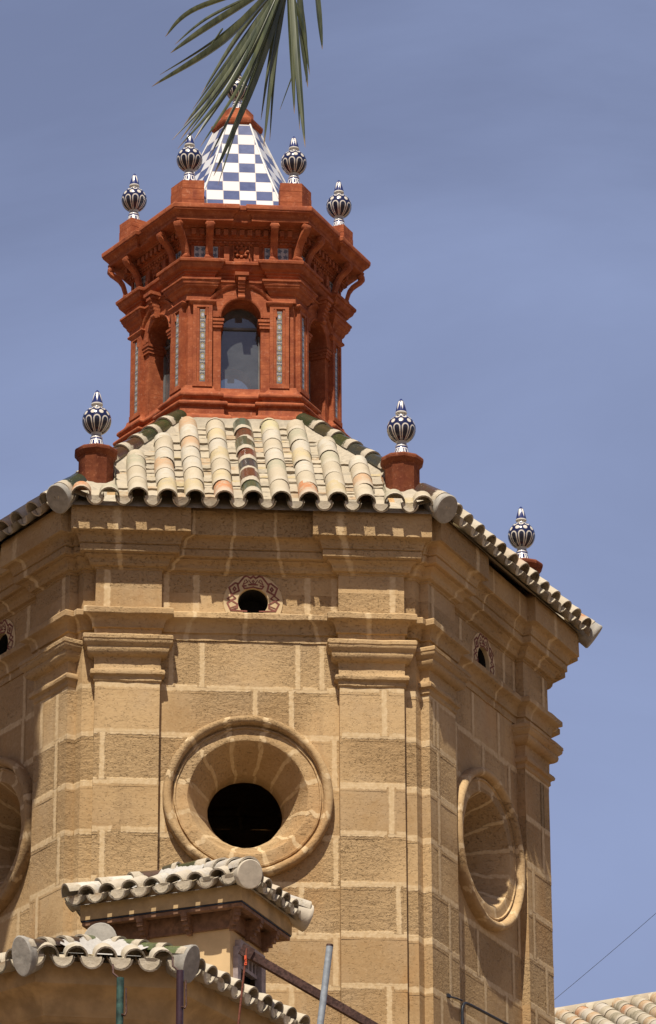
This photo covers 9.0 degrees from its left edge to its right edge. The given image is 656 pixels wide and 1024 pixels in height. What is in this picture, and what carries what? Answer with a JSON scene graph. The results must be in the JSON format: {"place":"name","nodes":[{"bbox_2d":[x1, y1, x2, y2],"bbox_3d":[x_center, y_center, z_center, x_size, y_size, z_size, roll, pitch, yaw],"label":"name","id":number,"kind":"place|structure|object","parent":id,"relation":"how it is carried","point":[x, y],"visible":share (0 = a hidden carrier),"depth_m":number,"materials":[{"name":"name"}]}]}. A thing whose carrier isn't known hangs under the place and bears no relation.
{"place":"outdoors","nodes":[
{"label":"outdoors","id":0,"kind":"place"},
{"bbox_2d":[0,0,655,1007],"label":"sky","id":1,"kind":"structure","parent":0,"point":[494,161],"materials":[{"name":"blue"}]},
{"bbox_2d":[555,992,655,1023],"bbox_3d":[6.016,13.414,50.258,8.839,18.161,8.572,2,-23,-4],"label":"tiled roof","id":2,"kind":"structure","parent":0,"point":[637,1009],"depth_m":52.55,"materials":[{"name":"tile"}]},
{"label":"ground","id":3,"kind":"structure","parent":0,"visible":0},
{"bbox_2d":[112,964,126,1023],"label":"scaffold post","id":4,"kind":"object","parent":3,"relation":"on","point":[120,1014],"visible":1,"depth_m":32.42,"materials":[{"name":"teal metal"}]},
{"bbox_2d":[0,923,309,1023],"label":"apse","id":5,"kind":"structure","parent":3,"relation":"on","point":[61,979],"depth_m":33.05,"materials":[{"name":"stone"}]},
{"bbox_2d":[171,957,186,1023],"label":"scaffold post","id":6,"kind":"object","parent":3,"relation":"on","point":[180,1007],"visible":1,"depth_m":32.52,"materials":[{"name":"metal"}]},
{"bbox_2d":[61,856,313,993],"bbox_3d":[-1.123,8.782,32.536,1.831,12.727,1.447,-10,-25,22],"label":"turret","id":7,"kind":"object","parent":3,"relation":"on","point":[219,912],"visible":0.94,"depth_m":34.44,"materials":[{"name":"beige paint"}]},
{"bbox_2d":[233,939,265,993],"bbox_3d":[-0.685,4.318,34.248,0.375,1.580,0.565,2,-23,-4],"label":"window","id":8,"kind":"structure","parent":7,"relation":"in","point":[253,971],"depth_m":34.55,"materials":[{"name":"grey wood"}]},
{"bbox_2d":[153,0,322,183],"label":"palm tree","id":9,"kind":"object","parent":3,"relation":"on","point":[260,37],"visible":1,"depth_m":17.34,"materials":[{"name":"green plant"}]},
{"bbox_2d":[237,948,247,1023],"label":"iron rod","id":10,"kind":"object","parent":3,"relation":"on","point":[243,977],"visible":1,"depth_m":31.89,"materials":[{"name":"orange paint"}]},
{"bbox_2d":[238,943,377,1023],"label":"steel bar","id":11,"kind":"object","parent":10,"relation":"attached to","point":[303,985],"visible":1,"depth_m":32.09,"materials":[{"name":"brown metal"}]},
{"bbox_2d":[0,410,601,1023],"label":"hexagonal tower","id":12,"kind":"structure","parent":3,"relation":"on","point":[318,664],"depth_m":37.22,"materials":[{"name":"stone"}]},
{"bbox_2d":[74,443,117,482],"bbox_3d":[-2.114,-0.257,37.850,0.392,0.665,0.409,2,-23,-4],"label":"finial pedestal","id":13,"kind":"object","parent":12,"relation":"on","point":[96,461],"visible":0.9,"depth_m":37.79,"materials":[{"name":"red brick"}]},
{"bbox_2d":[82,390,110,443],"bbox_3d":[-2.117,-0.839,38.101,0.268,0.610,0.268,2,-23,-4],"label":"ceramic finial","id":14,"kind":"object","parent":13,"relation":"on","point":[96,420],"visible":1,"depth_m":38.00,"materials":[{"name":"blue ceramic"}]},
{"bbox_2d":[102,107,370,445],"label":"lantern","id":15,"kind":"object","parent":12,"relation":"on","point":[250,267],"visible":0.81,"depth_m":40.61,"materials":[{"name":"brick"}]},
{"bbox_2d":[121,174,146,219],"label":"ceramic finial","id":16,"kind":"object","parent":15,"relation":"on","point":[134,200],"visible":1,"depth_m":41.66,"materials":[{"name":"blue ceramic"}]},
{"bbox_2d":[137,290,176,402],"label":"window","id":17,"kind":"structure","parent":15,"relation":"in","point":[155,312],"depth_m":40.78,"materials":[{"name":"brick"}]},
{"bbox_2d":[168,364,169,390],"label":"window","id":18,"kind":"structure","parent":15,"relation":"in","point":[168,364],"depth_m":41.59,"materials":[{"name":"glass"}]},
{"bbox_2d":[176,133,202,179],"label":"ceramic finial","id":19,"kind":"object","parent":15,"relation":"on","point":[189,159],"visible":0.96,"depth_m":40.87,"materials":[{"name":"blue ceramic"}]},
{"bbox_2d":[227,75,247,107],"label":"ceramic finial","id":20,"kind":"object","parent":15,"relation":"on","point":[231,91],"visible":0.41,"depth_m":42.24,"materials":[{"name":"white ceramic"}]},
{"bbox_2d":[221,379,257,388],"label":"window","id":21,"kind":"structure","parent":15,"relation":"in","point":[228,380],"depth_m":42.04,"materials":[{"name":"glass"}]},
{"bbox_2d":[204,271,277,388],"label":"window","id":22,"kind":"structure","parent":15,"relation":"in","point":[224,296],"depth_m":40.37,"materials":[{"name":"brick"}]},
{"bbox_2d":[281,136,306,183],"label":"ceramic finial","id":23,"kind":"object","parent":15,"relation":"on","point":[293,162],"visible":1,"depth_m":40.95,"materials":[{"name":"blue ceramic"}]},
{"bbox_2d":[304,295,335,401],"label":"window","id":24,"kind":"structure","parent":15,"relation":"in","point":[320,317],"depth_m":40.89,"materials":[{"name":"brick"}]},
{"bbox_2d":[326,180,351,225],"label":"ceramic finial","id":25,"kind":"object","parent":15,"relation":"on","point":[338,206],"visible":0.96,"depth_m":41.80,"materials":[{"name":"blue ceramic"}]},
{"bbox_2d":[380,451,422,491],"bbox_3d":[0.676,-0.183,38.049,0.391,0.666,0.409,2,-23,-4],"label":"finial pedestal","id":26,"kind":"object","parent":12,"relation":"on","point":[401,471],"visible":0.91,"depth_m":37.99,"materials":[{"name":"red brick"}]},
{"bbox_2d":[387,399,415,452],"bbox_3d":[0.675,-0.766,38.300,0.268,0.610,0.268,6,-24,-15],"label":"ceramic finial","id":27,"kind":"object","parent":26,"relation":"on","point":[401,429],"visible":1,"depth_m":38.20,"materials":[{"name":"blue ceramic"}]},
{"bbox_2d":[446,993,462,1000],"bbox_3d":[1.112,4.259,36.462,0.023,0.053,0.306,-12,-26,25],"label":"cable","id":28,"kind":"object","parent":12,"relation":"attached to","point":[448,995],"visible":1,"depth_m":36.39,"materials":[{"name":"black"}]},
{"bbox_2d":[461,1002,508,1023],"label":"conduit","id":29,"kind":"object","parent":12,"relation":"attached to","point":[478,1009],"visible":1,"depth_m":36.83,"materials":[{"name":"black metal"}]},
{"bbox_2d":[520,558,542,573],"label":"finial pedestal","id":30,"kind":"object","parent":12,"relation":"on","point":[536,565],"visible":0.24,"depth_m":40.34,"materials":[{"name":"red brick"}]},
{"bbox_2d":[508,507,534,557],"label":"ceramic finial","id":31,"kind":"object","parent":30,"relation":"on","point":[521,535],"visible":0.91,"depth_m":40.52,"materials":[{"name":"blue ceramic"}]},
{"bbox_2d":[554,913,655,999],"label":"overhead wire","id":32,"kind":"object","parent":12,"relation":"attached to","point":[605,956],"visible":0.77,"depth_m":42.13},
{"bbox_2d":[317,943,332,1023],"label":"steel pipe","id":33,"kind":"object","parent":3,"relation":"on","point":[325,984],"visible":1,"depth_m":31.78,"materials":[{"name":"grey metal"}]}
]}

